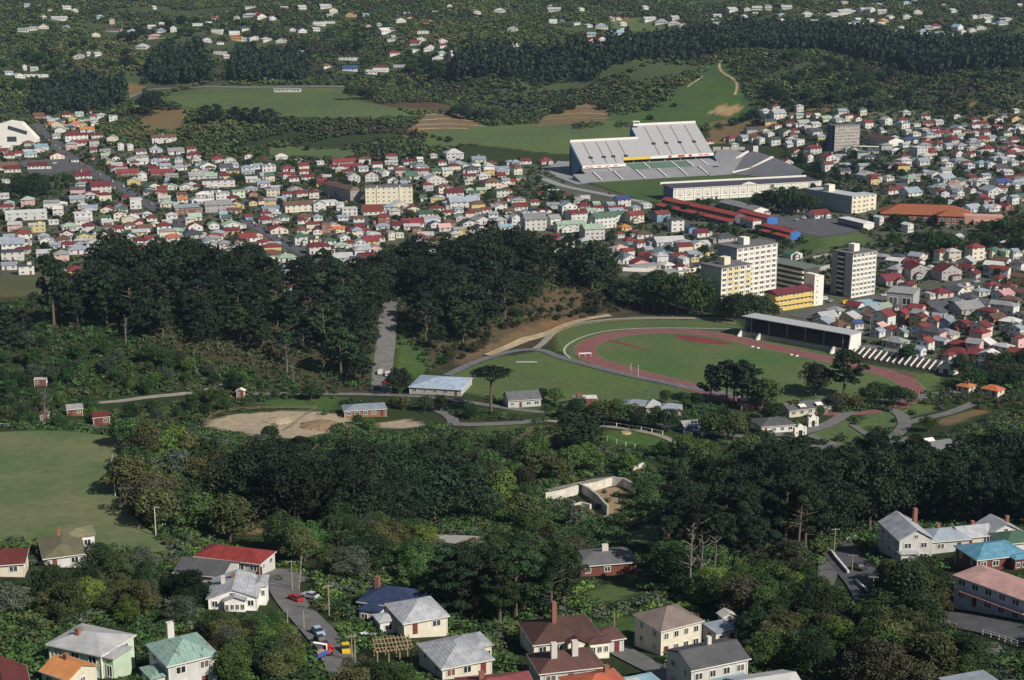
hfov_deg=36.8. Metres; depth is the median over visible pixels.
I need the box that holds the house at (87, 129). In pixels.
[78,126,94,132]
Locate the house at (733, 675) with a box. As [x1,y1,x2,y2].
[709,672,745,679]
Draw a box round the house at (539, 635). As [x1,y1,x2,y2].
[517,601,611,657]
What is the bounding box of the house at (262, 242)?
[256,237,270,245]
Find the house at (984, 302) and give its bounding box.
[978,298,991,306]
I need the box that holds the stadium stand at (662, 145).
[569,121,719,173]
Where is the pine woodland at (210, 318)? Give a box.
[0,24,1004,383]
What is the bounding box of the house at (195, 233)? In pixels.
[181,227,206,238]
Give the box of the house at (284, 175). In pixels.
[278,171,295,178]
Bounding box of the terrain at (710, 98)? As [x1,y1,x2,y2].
[0,0,1023,679]
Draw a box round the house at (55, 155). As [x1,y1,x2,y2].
[48,151,64,158]
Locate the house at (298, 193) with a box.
[292,188,307,196]
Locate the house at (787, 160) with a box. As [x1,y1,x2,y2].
[781,157,793,163]
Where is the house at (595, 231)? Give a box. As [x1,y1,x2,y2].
[578,222,605,239]
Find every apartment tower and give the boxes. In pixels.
[700,256,751,313]
[717,236,777,294]
[830,242,876,297]
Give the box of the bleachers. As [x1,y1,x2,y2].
[854,345,944,371]
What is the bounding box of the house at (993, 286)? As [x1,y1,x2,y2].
[983,281,1000,290]
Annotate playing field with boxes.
[0,430,173,554]
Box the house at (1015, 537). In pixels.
[988,530,1023,549]
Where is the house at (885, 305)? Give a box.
[878,301,892,309]
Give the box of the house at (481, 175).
[476,171,490,179]
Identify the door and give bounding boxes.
[256,566,261,574]
[413,624,417,633]
[481,662,485,673]
[614,641,619,651]
[624,565,628,573]
[972,597,976,607]
[1005,559,1009,567]
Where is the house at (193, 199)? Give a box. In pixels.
[190,196,201,202]
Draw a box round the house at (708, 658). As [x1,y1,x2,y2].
[664,635,750,679]
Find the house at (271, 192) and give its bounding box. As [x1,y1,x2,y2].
[264,188,279,196]
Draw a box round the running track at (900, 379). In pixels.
[574,329,924,414]
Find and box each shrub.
[445,136,452,141]
[550,105,563,113]
[568,103,575,108]
[592,503,600,509]
[597,99,609,108]
[612,491,621,496]
[617,498,628,504]
[620,503,637,509]
[728,117,738,124]
[737,114,747,121]
[742,111,753,119]
[747,108,758,115]
[750,116,763,124]
[786,399,799,407]
[818,438,828,444]
[833,432,847,441]
[836,404,851,411]
[842,402,856,408]
[850,403,866,411]
[852,434,866,441]
[861,403,871,408]
[867,402,878,409]
[873,403,885,408]
[874,425,882,431]
[880,405,893,411]
[881,427,893,434]
[891,433,902,440]
[907,408,916,414]
[921,398,929,403]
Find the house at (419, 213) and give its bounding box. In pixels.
[416,209,433,216]
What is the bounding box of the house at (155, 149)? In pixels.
[148,145,161,152]
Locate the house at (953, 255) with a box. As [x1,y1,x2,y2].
[946,246,962,262]
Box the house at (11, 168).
[3,164,20,172]
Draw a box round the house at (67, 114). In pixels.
[61,111,75,116]
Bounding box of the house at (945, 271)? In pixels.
[931,261,961,280]
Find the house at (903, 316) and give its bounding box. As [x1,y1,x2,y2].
[894,307,910,323]
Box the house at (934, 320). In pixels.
[924,313,941,327]
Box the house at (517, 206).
[511,202,528,210]
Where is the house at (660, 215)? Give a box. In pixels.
[650,209,671,221]
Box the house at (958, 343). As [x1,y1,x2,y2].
[947,338,966,348]
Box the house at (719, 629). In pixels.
[702,619,737,640]
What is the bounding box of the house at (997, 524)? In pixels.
[975,514,1023,540]
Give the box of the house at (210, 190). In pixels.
[202,188,217,193]
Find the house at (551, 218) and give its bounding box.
[547,214,560,229]
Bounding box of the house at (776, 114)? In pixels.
[768,109,786,119]
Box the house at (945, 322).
[939,314,955,329]
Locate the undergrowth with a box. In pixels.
[0,268,1023,439]
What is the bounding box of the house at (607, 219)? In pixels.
[588,211,616,227]
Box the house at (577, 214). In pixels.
[565,208,586,221]
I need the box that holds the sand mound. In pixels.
[620,430,630,434]
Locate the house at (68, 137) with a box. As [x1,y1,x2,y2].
[63,132,87,141]
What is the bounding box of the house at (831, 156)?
[820,152,838,163]
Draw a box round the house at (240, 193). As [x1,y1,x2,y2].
[231,189,244,197]
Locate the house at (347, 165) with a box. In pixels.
[339,162,362,168]
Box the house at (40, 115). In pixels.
[32,112,44,118]
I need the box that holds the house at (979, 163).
[972,160,984,166]
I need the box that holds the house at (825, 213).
[805,209,831,218]
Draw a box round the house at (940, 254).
[933,248,946,260]
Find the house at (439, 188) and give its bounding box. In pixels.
[435,183,452,193]
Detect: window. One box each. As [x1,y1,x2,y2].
[7,137,16,141]
[8,126,26,134]
[8,566,17,571]
[53,648,61,654]
[70,651,78,658]
[71,556,78,562]
[88,655,96,663]
[175,665,186,674]
[199,659,208,668]
[212,601,217,606]
[247,600,253,605]
[249,565,256,571]
[432,619,440,626]
[446,668,455,676]
[463,665,471,673]
[539,646,546,651]
[545,675,556,679]
[557,644,562,649]
[604,566,610,571]
[652,629,656,637]
[664,632,668,639]
[671,658,675,668]
[674,630,678,637]
[683,668,686,677]
[684,627,688,634]
[693,625,698,632]
[693,637,698,643]
[694,672,702,679]
[709,669,715,677]
[723,666,729,674]
[736,663,744,671]
[888,296,897,303]
[901,297,910,304]
[904,543,911,548]
[920,542,926,547]
[936,543,944,549]
[958,578,965,587]
[958,591,963,598]
[971,583,978,591]
[983,602,991,608]
[985,588,991,596]
[992,560,998,566]
[997,607,1004,613]
[998,593,1005,601]
[1011,612,1017,618]
[1012,598,1019,606]
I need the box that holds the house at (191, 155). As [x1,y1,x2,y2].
[185,151,200,158]
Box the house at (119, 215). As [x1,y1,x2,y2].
[112,209,126,220]
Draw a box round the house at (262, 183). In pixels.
[256,180,269,187]
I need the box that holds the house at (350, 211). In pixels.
[340,206,356,215]
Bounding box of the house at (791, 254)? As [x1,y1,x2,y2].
[783,249,803,259]
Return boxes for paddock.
[437,534,483,543]
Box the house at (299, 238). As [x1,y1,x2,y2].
[291,230,308,244]
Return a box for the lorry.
[313,641,333,658]
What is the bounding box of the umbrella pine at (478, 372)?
[469,365,512,411]
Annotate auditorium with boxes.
[0,120,39,145]
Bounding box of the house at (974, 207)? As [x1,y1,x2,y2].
[961,203,980,211]
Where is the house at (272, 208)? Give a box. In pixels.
[259,205,282,211]
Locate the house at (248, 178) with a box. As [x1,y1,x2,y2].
[245,175,260,182]
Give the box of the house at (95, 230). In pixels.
[91,226,105,235]
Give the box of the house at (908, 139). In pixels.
[900,136,918,142]
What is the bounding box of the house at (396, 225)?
[390,220,409,229]
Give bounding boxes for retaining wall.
[830,549,848,572]
[855,579,870,595]
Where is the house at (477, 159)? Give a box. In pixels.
[470,154,486,162]
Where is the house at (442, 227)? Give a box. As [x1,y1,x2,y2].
[436,223,453,231]
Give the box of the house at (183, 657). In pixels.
[139,620,218,679]
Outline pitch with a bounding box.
[591,174,753,201]
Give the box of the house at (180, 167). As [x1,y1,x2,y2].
[169,163,186,170]
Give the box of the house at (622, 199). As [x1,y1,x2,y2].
[613,194,630,205]
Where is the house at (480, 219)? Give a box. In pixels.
[469,214,490,224]
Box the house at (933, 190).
[930,187,947,194]
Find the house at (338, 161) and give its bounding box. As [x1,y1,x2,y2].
[331,158,356,165]
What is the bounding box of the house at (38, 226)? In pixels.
[28,221,45,232]
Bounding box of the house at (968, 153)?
[963,149,975,156]
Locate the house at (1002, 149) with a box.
[998,146,1007,152]
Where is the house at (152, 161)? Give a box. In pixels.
[149,157,159,163]
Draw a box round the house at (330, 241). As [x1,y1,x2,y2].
[321,238,336,244]
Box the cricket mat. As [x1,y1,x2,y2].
[516,361,536,362]
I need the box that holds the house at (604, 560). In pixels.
[569,543,638,575]
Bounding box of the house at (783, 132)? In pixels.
[778,128,791,136]
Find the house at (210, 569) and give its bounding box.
[172,556,240,582]
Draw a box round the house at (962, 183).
[947,180,968,188]
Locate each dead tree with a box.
[41,390,50,418]
[122,314,128,344]
[282,339,291,375]
[290,361,296,384]
[320,342,325,369]
[677,524,698,596]
[693,534,712,578]
[708,535,724,567]
[761,536,774,557]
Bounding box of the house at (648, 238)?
[644,235,658,241]
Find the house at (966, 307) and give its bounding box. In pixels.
[947,299,985,314]
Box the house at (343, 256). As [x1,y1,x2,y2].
[332,251,356,261]
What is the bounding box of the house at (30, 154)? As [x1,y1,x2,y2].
[23,150,36,156]
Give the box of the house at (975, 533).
[953,520,989,542]
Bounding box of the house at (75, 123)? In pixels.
[68,120,80,127]
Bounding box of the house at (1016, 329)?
[1008,324,1023,336]
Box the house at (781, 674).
[724,669,800,679]
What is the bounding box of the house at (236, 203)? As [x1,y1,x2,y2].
[232,199,243,208]
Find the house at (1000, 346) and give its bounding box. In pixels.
[992,342,1014,351]
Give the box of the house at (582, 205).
[576,201,591,209]
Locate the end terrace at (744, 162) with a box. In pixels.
[709,150,804,176]
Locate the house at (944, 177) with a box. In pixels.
[932,173,956,182]
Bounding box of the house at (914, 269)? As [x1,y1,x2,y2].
[900,260,929,279]
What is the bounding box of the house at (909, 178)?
[899,173,919,182]
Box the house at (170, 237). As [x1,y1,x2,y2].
[164,233,181,241]
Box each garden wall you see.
[623,267,700,271]
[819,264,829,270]
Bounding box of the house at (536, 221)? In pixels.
[517,211,546,230]
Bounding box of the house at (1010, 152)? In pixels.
[1003,149,1016,155]
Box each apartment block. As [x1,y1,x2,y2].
[323,180,360,202]
[364,184,412,203]
[763,284,813,310]
[776,257,819,288]
[827,123,859,150]
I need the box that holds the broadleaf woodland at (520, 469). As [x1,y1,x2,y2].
[0,15,1023,497]
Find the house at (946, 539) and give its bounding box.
[915,523,971,553]
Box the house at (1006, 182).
[990,178,1010,186]
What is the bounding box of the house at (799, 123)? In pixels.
[794,119,809,126]
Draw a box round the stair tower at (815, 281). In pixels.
[805,272,823,305]
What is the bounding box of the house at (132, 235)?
[121,231,137,240]
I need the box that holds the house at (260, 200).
[256,196,270,204]
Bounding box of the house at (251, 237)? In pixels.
[237,232,258,241]
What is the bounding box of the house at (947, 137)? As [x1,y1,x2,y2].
[943,135,959,140]
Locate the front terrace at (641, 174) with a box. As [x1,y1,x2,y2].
[572,166,716,182]
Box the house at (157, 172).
[149,168,174,175]
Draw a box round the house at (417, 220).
[398,217,424,226]
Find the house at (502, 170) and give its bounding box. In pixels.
[495,168,508,173]
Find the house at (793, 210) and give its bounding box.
[782,205,806,212]
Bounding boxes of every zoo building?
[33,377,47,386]
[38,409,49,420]
[65,403,83,415]
[91,411,110,424]
[235,387,245,397]
[341,402,386,417]
[409,375,472,395]
[503,390,541,407]
[573,393,597,404]
[623,399,648,407]
[645,399,660,412]
[660,403,682,414]
[677,419,699,432]
[737,397,768,409]
[752,416,795,432]
[776,398,832,417]
[929,439,957,450]
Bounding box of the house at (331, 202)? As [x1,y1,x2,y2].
[313,199,337,205]
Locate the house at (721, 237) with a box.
[707,232,736,242]
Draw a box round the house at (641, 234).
[630,230,652,238]
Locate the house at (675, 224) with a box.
[667,218,683,231]
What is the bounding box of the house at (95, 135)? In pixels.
[90,132,102,137]
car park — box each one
[18,159,82,174]
[263,571,309,588]
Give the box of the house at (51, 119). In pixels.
[47,117,59,121]
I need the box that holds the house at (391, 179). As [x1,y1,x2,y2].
[386,176,398,182]
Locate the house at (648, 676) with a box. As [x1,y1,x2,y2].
[624,672,659,679]
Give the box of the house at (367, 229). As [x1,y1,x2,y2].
[362,225,370,234]
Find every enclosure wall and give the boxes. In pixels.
[544,485,578,499]
[571,502,590,508]
[577,483,608,514]
[583,477,611,490]
[611,477,634,492]
[632,462,645,470]
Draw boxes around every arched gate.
[793,423,806,436]
[807,414,818,426]
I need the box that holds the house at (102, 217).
[98,214,110,220]
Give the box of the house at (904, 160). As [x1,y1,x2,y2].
[894,157,911,165]
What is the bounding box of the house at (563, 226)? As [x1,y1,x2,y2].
[552,219,585,232]
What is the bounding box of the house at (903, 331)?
[893,325,910,337]
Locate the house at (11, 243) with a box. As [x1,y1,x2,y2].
[0,235,24,249]
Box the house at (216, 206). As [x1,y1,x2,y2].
[203,200,231,212]
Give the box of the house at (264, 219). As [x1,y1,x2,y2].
[256,213,271,223]
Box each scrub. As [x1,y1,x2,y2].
[0,403,1023,679]
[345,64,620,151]
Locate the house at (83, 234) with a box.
[73,231,95,239]
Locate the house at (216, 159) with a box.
[211,156,223,162]
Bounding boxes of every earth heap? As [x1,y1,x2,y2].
[263,417,292,424]
[299,419,341,431]
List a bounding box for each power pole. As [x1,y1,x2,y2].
[286,560,292,589]
[298,556,301,588]
[323,584,333,615]
[345,635,356,659]
[354,634,355,660]
[831,528,839,550]
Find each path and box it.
[422,406,543,425]
[443,348,749,397]
[533,317,732,347]
[545,419,675,443]
[774,406,911,445]
[817,437,907,453]
[849,424,875,440]
[867,389,960,404]
[903,402,976,423]
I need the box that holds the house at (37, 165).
[27,162,50,168]
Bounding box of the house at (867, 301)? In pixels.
[854,299,880,305]
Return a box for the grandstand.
[737,313,862,353]
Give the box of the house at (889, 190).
[881,185,903,194]
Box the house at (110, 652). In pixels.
[45,623,136,678]
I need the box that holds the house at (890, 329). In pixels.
[883,325,896,335]
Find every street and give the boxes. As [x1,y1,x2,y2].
[34,126,184,221]
[127,85,362,99]
[161,200,371,227]
[232,215,322,262]
[270,184,390,227]
[298,33,406,42]
[536,161,568,177]
[541,178,649,202]
[789,278,989,317]
[864,345,983,370]
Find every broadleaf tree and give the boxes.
[0,578,26,596]
[0,581,35,613]
[20,560,73,594]
[30,565,49,580]
[35,588,65,619]
[37,568,76,588]
[43,581,93,624]
[65,578,81,605]
[67,563,106,582]
[69,541,118,573]
[69,575,118,612]
[88,580,121,607]
[89,569,108,583]
[92,585,124,613]
[98,454,153,487]
[102,551,131,574]
[104,553,136,582]
[108,416,139,440]
[109,573,129,589]
[112,598,139,621]
[113,440,155,470]
[116,473,181,514]
[118,431,152,454]
[118,579,162,614]
[126,551,157,576]
[126,558,164,583]
[129,545,159,569]
[133,419,163,450]
[133,486,183,527]
[134,88,164,115]
[137,577,160,603]
[138,466,160,486]
[150,430,180,466]
[155,571,180,599]
[159,430,191,450]
[159,471,181,491]
[160,472,178,492]
[162,448,191,473]
[163,595,201,625]
[164,569,214,605]
[166,422,190,448]
[169,490,219,536]
[171,477,203,512]
[175,434,207,457]
[183,455,216,478]
[186,436,230,459]
[189,464,224,487]
[197,438,291,516]
[198,609,242,631]
[200,609,235,640]
[202,490,258,542]
[205,449,231,463]
[206,619,231,637]
[208,632,237,659]
[209,617,253,644]
[211,624,245,644]
[212,645,253,679]
[213,506,246,537]
[216,634,254,671]
[219,465,238,486]
[235,441,255,459]
[238,612,271,635]
[239,509,302,551]
[240,619,261,641]
[245,633,301,671]
[246,625,277,654]
[252,433,271,442]
[252,623,283,637]
[258,647,297,678]
[261,423,281,438]
[265,608,284,627]
[271,618,297,637]
[276,629,305,654]
[279,526,318,563]
[283,519,328,560]
[283,645,305,674]
[301,384,319,400]
[311,512,366,552]
[314,527,339,553]
[315,543,342,573]
[316,385,327,398]
[320,498,356,526]
[326,545,372,576]
[328,666,370,679]
[338,536,355,554]
[340,653,376,675]
[342,83,357,99]
[344,527,393,572]
[346,522,366,537]
[349,657,398,679]
[350,513,379,531]
[351,414,363,421]
[356,86,365,98]
[359,86,378,97]
[361,515,411,544]
[362,418,380,429]
[364,521,399,558]
[372,510,391,525]
[373,535,406,565]
[376,535,437,568]
[383,664,420,679]
[385,367,413,393]
[388,395,399,406]
[394,516,424,531]
[396,396,410,409]
[396,549,431,579]
[400,518,430,536]
[414,523,441,546]
[417,395,434,410]
[419,563,454,590]
[425,538,446,555]
[433,394,448,410]
[446,430,476,450]
[447,436,476,454]
[449,104,461,116]
[449,567,503,598]
[457,105,472,119]
[460,403,480,418]
[460,537,479,546]
[464,487,507,515]
[471,108,482,118]
[472,450,505,467]
[478,461,498,476]
[483,109,496,118]
[483,482,514,500]
[484,432,527,457]
[485,467,517,498]
[497,533,512,545]
[504,492,541,526]
[508,508,546,537]
[511,479,541,499]
[517,530,553,561]
[521,521,557,538]
[523,432,551,447]
[525,449,556,473]
[531,523,561,543]
[538,387,547,400]
[545,455,571,481]
[546,387,564,399]
[555,411,604,448]
[557,444,589,470]
[561,396,587,414]
[562,503,586,526]
[566,533,592,549]
[579,400,604,419]
[594,401,621,424]
[600,398,639,424]
[607,278,632,301]
[612,278,638,307]
[625,406,647,427]
[627,272,640,279]
[627,274,654,309]
[632,272,669,311]
[638,406,665,428]
[640,539,698,585]
[646,269,666,277]
[647,405,682,430]
[649,274,680,312]
[650,542,699,591]
[659,389,673,402]
[660,275,696,313]
[660,455,689,471]
[669,431,709,452]
[674,273,706,313]
[675,391,691,405]
[683,565,727,600]
[684,445,713,465]
[689,277,717,315]
[690,393,703,404]
[693,544,731,574]
[694,407,727,437]
[699,571,730,602]
[710,407,731,430]
[712,449,732,460]
[713,300,738,319]
[714,292,753,321]
[716,412,747,440]
[716,574,772,614]
[717,450,739,460]
[720,571,742,596]
[724,434,760,453]
[727,560,749,574]
[727,578,757,613]
[732,604,770,644]
[733,562,764,587]
[739,561,773,574]
[741,573,791,608]
[742,292,760,314]
[742,551,772,565]
[743,416,754,433]
[744,585,788,610]
[744,630,797,669]
[746,377,784,403]
[748,627,794,662]
[749,294,774,314]
[749,428,777,444]
[750,192,764,205]
[750,620,789,641]
[752,189,778,208]
[752,595,792,614]
[755,607,808,639]
[758,558,786,592]
[760,402,786,416]
[762,185,788,210]
[765,604,786,621]
[766,303,782,315]
[768,538,814,569]
[773,569,804,599]
[776,186,803,213]
[776,567,804,591]
[777,626,836,663]
[778,432,808,447]
[782,194,811,212]
[782,581,811,612]
[786,622,836,675]
[787,558,815,576]
[788,575,851,629]
[796,575,832,597]
[796,607,819,629]
[798,361,831,396]
[798,565,819,585]
[801,195,821,209]
[809,612,847,635]
[810,585,848,613]
[814,405,826,418]
[817,615,854,654]
[823,392,842,410]
[837,616,881,655]
[838,391,849,404]
[838,635,938,679]
[846,604,893,644]
[848,604,915,630]
[849,392,865,406]
[850,598,880,626]
[851,654,907,679]
[857,387,876,405]
[858,588,895,610]
[859,559,956,604]
[865,381,888,403]
[869,617,917,641]
[870,626,908,642]
[871,558,895,578]
[879,383,890,402]
[880,633,919,678]
[881,560,896,576]
[884,385,906,405]
[890,604,928,637]
[893,629,972,679]
[895,560,940,583]
[895,589,948,632]
[901,387,919,405]
[906,554,933,569]
[909,621,950,667]
[911,621,971,670]
[918,415,940,430]
[926,563,950,580]
[931,579,955,611]
[937,578,954,602]
[937,654,990,679]
[945,631,995,669]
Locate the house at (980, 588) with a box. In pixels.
[952,564,1023,619]
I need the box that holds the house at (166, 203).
[157,199,177,207]
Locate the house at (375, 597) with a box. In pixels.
[356,575,433,619]
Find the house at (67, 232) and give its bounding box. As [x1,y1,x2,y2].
[58,229,74,238]
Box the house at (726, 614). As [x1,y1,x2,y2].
[716,608,737,625]
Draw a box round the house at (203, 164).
[198,160,216,168]
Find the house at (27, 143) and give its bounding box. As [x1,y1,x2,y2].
[22,140,34,145]
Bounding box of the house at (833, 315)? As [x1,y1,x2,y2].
[811,310,839,320]
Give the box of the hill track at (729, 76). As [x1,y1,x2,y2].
[718,60,738,94]
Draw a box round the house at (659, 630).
[632,603,704,655]
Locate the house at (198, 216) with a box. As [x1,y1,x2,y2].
[186,212,201,220]
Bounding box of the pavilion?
[273,88,300,91]
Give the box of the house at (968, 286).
[956,282,973,291]
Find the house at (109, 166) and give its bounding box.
[107,163,126,169]
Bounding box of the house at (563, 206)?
[558,201,577,213]
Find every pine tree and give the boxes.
[0,308,10,328]
[0,314,21,348]
[12,314,35,333]
[27,253,71,325]
[65,260,122,292]
[65,272,103,316]
[76,277,108,318]
[83,228,137,263]
[83,241,101,265]
[88,265,123,292]
[88,271,130,315]
[89,280,120,326]
[91,239,144,266]
[91,244,121,257]
[103,248,130,269]
[108,277,152,327]
[114,269,137,306]
[116,249,141,267]
[118,253,141,270]
[122,236,185,289]
[124,263,161,294]
[141,268,162,292]
[149,299,174,338]
[154,275,198,319]
[168,253,214,284]
[169,235,199,256]
[169,238,204,246]
[171,278,222,323]
[173,248,193,263]
[187,272,224,307]
[189,247,246,286]
[190,243,220,254]
[196,105,214,123]
[207,103,223,118]
[215,280,260,332]
[220,238,261,263]
[222,266,253,298]
[224,306,255,343]
[227,106,241,119]
[227,460,270,508]
[231,266,273,301]
[236,280,268,311]
[237,253,254,271]
[237,299,269,339]
[237,441,309,504]
[239,107,252,121]
[245,435,296,460]
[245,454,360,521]
[246,317,276,352]
[250,107,263,120]
[250,256,285,297]
[251,243,264,254]
[253,449,321,504]
[258,108,273,121]
[262,278,288,325]
[269,111,282,123]
[272,330,297,358]
[274,487,312,515]
[277,290,303,324]
[281,254,319,289]
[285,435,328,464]
[292,285,326,317]
[293,468,346,526]
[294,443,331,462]
[302,484,323,518]
[303,271,334,299]
[305,248,333,270]
[306,302,341,348]
[312,308,343,336]
[314,447,366,467]
[316,257,351,284]
[317,326,358,378]
[319,456,375,499]
[319,467,377,511]
[321,437,381,464]
[323,438,410,467]
[324,283,360,320]
[325,265,364,299]
[328,459,379,510]
[333,473,405,518]
[343,295,366,322]
[343,304,372,333]
[344,328,377,364]
[347,257,369,279]
[347,485,429,519]
[352,444,394,463]
[353,268,372,294]
[357,250,415,286]
[359,451,408,506]
[360,255,382,269]
[362,266,387,284]
[362,275,387,305]
[365,446,434,501]
[367,261,396,286]
[381,469,435,517]
[386,255,412,291]
[388,450,505,521]
[389,234,445,267]
[402,256,424,295]
[402,446,477,508]
[408,284,433,314]
[408,292,443,332]
[408,437,471,498]
[409,298,442,340]
[417,264,453,286]
[418,547,469,607]
[430,550,486,618]
[431,543,468,597]
[434,275,498,319]
[438,542,505,607]
[441,276,471,302]
[444,238,495,278]
[447,265,476,285]
[447,303,477,342]
[462,226,499,266]
[464,534,511,576]
[470,544,502,594]
[471,555,514,609]
[473,272,493,301]
[475,260,504,298]
[475,558,521,620]
[478,220,506,233]
[480,242,522,277]
[482,226,543,258]
[483,548,553,620]
[489,278,517,316]
[496,269,527,305]
[497,541,534,603]
[505,558,540,614]
[507,535,545,555]
[509,544,553,599]
[513,259,540,284]
[520,551,580,612]
[521,256,546,287]
[528,532,578,593]
[537,544,590,608]
[560,234,575,269]
[569,239,618,291]
[641,541,662,580]
[650,515,686,544]
[655,479,707,517]
[655,492,718,545]
[660,467,689,507]
[672,501,720,552]
[686,456,763,487]
[689,483,713,529]
[690,457,720,479]
[694,459,721,483]
[696,364,726,403]
[700,466,754,516]
[700,495,752,538]
[701,512,746,564]
[707,483,774,556]
[712,486,746,547]
[713,359,741,400]
[719,513,765,562]
[722,367,749,403]
[724,359,763,397]
[724,471,760,488]
[729,517,782,558]
[732,364,759,398]
[732,438,820,463]
[734,478,772,517]
[735,450,753,459]
[745,442,798,469]
[747,443,778,464]
[750,452,780,494]
[755,454,822,517]
[755,473,829,538]
[760,485,797,534]
[770,478,833,542]
[786,434,822,453]
[786,474,829,544]
[794,449,824,460]
[800,453,830,470]
[804,468,869,535]
[807,461,822,475]
[810,472,855,534]
[817,443,858,473]
[819,449,868,526]
[821,447,918,529]
[823,445,864,457]
[825,348,870,392]
[855,432,894,454]
[856,454,880,522]
[861,445,949,512]
[866,440,904,454]
[879,442,922,464]
[887,451,949,519]
[896,453,923,512]
[898,446,1010,521]
[900,434,933,451]
[908,447,932,507]
[922,440,1003,515]
[931,442,999,508]
[955,430,1019,452]
[962,458,999,520]
[972,464,1022,517]
[975,445,997,464]
[980,425,1023,453]
[990,446,1023,498]
[991,452,1023,506]
[1002,474,1023,517]
[1009,464,1023,502]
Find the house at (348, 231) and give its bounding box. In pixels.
[345,228,350,234]
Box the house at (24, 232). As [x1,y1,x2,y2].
[14,228,32,237]
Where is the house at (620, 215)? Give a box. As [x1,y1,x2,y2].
[614,209,625,221]
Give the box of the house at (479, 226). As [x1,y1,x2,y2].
[468,224,487,232]
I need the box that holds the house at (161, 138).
[150,133,176,143]
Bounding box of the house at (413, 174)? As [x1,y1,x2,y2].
[402,171,418,178]
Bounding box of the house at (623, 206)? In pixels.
[605,205,627,211]
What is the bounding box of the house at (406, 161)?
[400,158,415,164]
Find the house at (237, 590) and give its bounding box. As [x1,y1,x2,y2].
[206,569,269,611]
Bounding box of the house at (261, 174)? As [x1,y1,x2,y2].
[259,172,266,179]
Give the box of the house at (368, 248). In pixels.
[352,244,371,251]
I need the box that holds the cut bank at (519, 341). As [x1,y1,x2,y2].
[485,314,611,355]
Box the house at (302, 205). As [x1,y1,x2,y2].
[281,199,313,212]
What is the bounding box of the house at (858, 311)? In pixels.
[842,309,862,314]
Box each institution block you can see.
[806,183,876,213]
[879,204,1003,226]
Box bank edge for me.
[549,318,735,338]
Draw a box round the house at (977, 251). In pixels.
[964,243,987,260]
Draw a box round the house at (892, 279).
[875,272,904,286]
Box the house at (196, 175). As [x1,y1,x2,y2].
[188,171,213,179]
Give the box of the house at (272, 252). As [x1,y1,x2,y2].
[264,249,282,258]
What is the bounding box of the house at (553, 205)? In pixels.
[544,201,559,208]
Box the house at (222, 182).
[201,177,234,187]
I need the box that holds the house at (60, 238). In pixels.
[54,233,70,242]
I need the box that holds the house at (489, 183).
[481,177,503,188]
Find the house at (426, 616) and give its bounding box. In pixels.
[372,596,449,637]
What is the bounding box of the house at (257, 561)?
[193,543,276,574]
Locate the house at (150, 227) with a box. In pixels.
[131,224,153,231]
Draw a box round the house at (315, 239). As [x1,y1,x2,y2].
[309,236,321,242]
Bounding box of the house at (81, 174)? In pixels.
[73,170,91,178]
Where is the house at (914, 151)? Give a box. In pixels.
[909,146,927,156]
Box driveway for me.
[609,644,666,679]
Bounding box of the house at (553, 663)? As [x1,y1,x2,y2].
[526,639,602,679]
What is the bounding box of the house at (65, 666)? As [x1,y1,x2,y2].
[38,652,99,679]
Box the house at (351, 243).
[342,240,355,247]
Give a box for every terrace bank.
[412,128,468,129]
[419,124,486,126]
[558,113,606,114]
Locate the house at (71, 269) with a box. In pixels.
[64,266,83,273]
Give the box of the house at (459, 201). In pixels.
[444,195,478,209]
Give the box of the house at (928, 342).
[914,335,935,353]
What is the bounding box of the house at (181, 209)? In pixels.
[171,203,202,214]
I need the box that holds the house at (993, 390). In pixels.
[981,384,1005,396]
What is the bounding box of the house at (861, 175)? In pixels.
[856,170,879,179]
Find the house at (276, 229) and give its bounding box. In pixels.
[267,223,287,233]
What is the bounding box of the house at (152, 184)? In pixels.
[143,181,163,189]
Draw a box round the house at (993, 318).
[983,310,1006,323]
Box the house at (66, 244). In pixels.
[61,239,75,247]
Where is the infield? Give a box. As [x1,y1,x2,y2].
[595,333,897,405]
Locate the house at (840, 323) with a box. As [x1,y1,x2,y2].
[830,319,850,328]
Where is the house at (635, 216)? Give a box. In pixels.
[623,209,644,222]
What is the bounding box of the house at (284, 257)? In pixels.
[275,252,296,262]
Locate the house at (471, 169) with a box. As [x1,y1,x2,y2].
[460,166,479,172]
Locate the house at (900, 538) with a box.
[878,507,934,560]
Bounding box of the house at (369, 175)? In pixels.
[363,170,377,181]
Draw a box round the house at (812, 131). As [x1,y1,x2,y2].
[805,127,822,135]
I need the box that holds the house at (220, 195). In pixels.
[213,190,228,199]
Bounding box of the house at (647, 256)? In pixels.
[641,252,651,261]
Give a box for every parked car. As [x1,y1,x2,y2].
[288,593,303,601]
[301,590,319,599]
[310,625,325,635]
[313,634,328,645]
[341,642,350,653]
[358,631,376,641]
[851,562,867,571]
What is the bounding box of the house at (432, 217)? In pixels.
[421,215,440,221]
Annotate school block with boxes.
[654,197,744,224]
[719,198,768,213]
[737,209,778,224]
[739,216,760,227]
[755,223,800,239]
[838,216,874,229]
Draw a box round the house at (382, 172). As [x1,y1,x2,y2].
[376,168,391,176]
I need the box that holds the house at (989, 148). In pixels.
[978,144,995,151]
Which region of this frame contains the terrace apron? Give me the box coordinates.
[546,161,588,184]
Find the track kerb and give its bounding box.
[563,328,724,357]
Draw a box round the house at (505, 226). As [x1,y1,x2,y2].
[496,223,513,229]
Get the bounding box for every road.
[234,392,820,446]
[268,568,358,678]
[818,558,862,679]
[822,540,1023,641]
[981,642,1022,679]
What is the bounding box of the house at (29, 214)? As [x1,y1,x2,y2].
[4,209,46,220]
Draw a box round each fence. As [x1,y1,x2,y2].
[0,423,108,428]
[203,406,317,422]
[285,406,316,428]
[558,357,675,385]
[601,421,662,434]
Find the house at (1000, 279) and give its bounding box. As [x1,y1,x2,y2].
[991,273,1008,283]

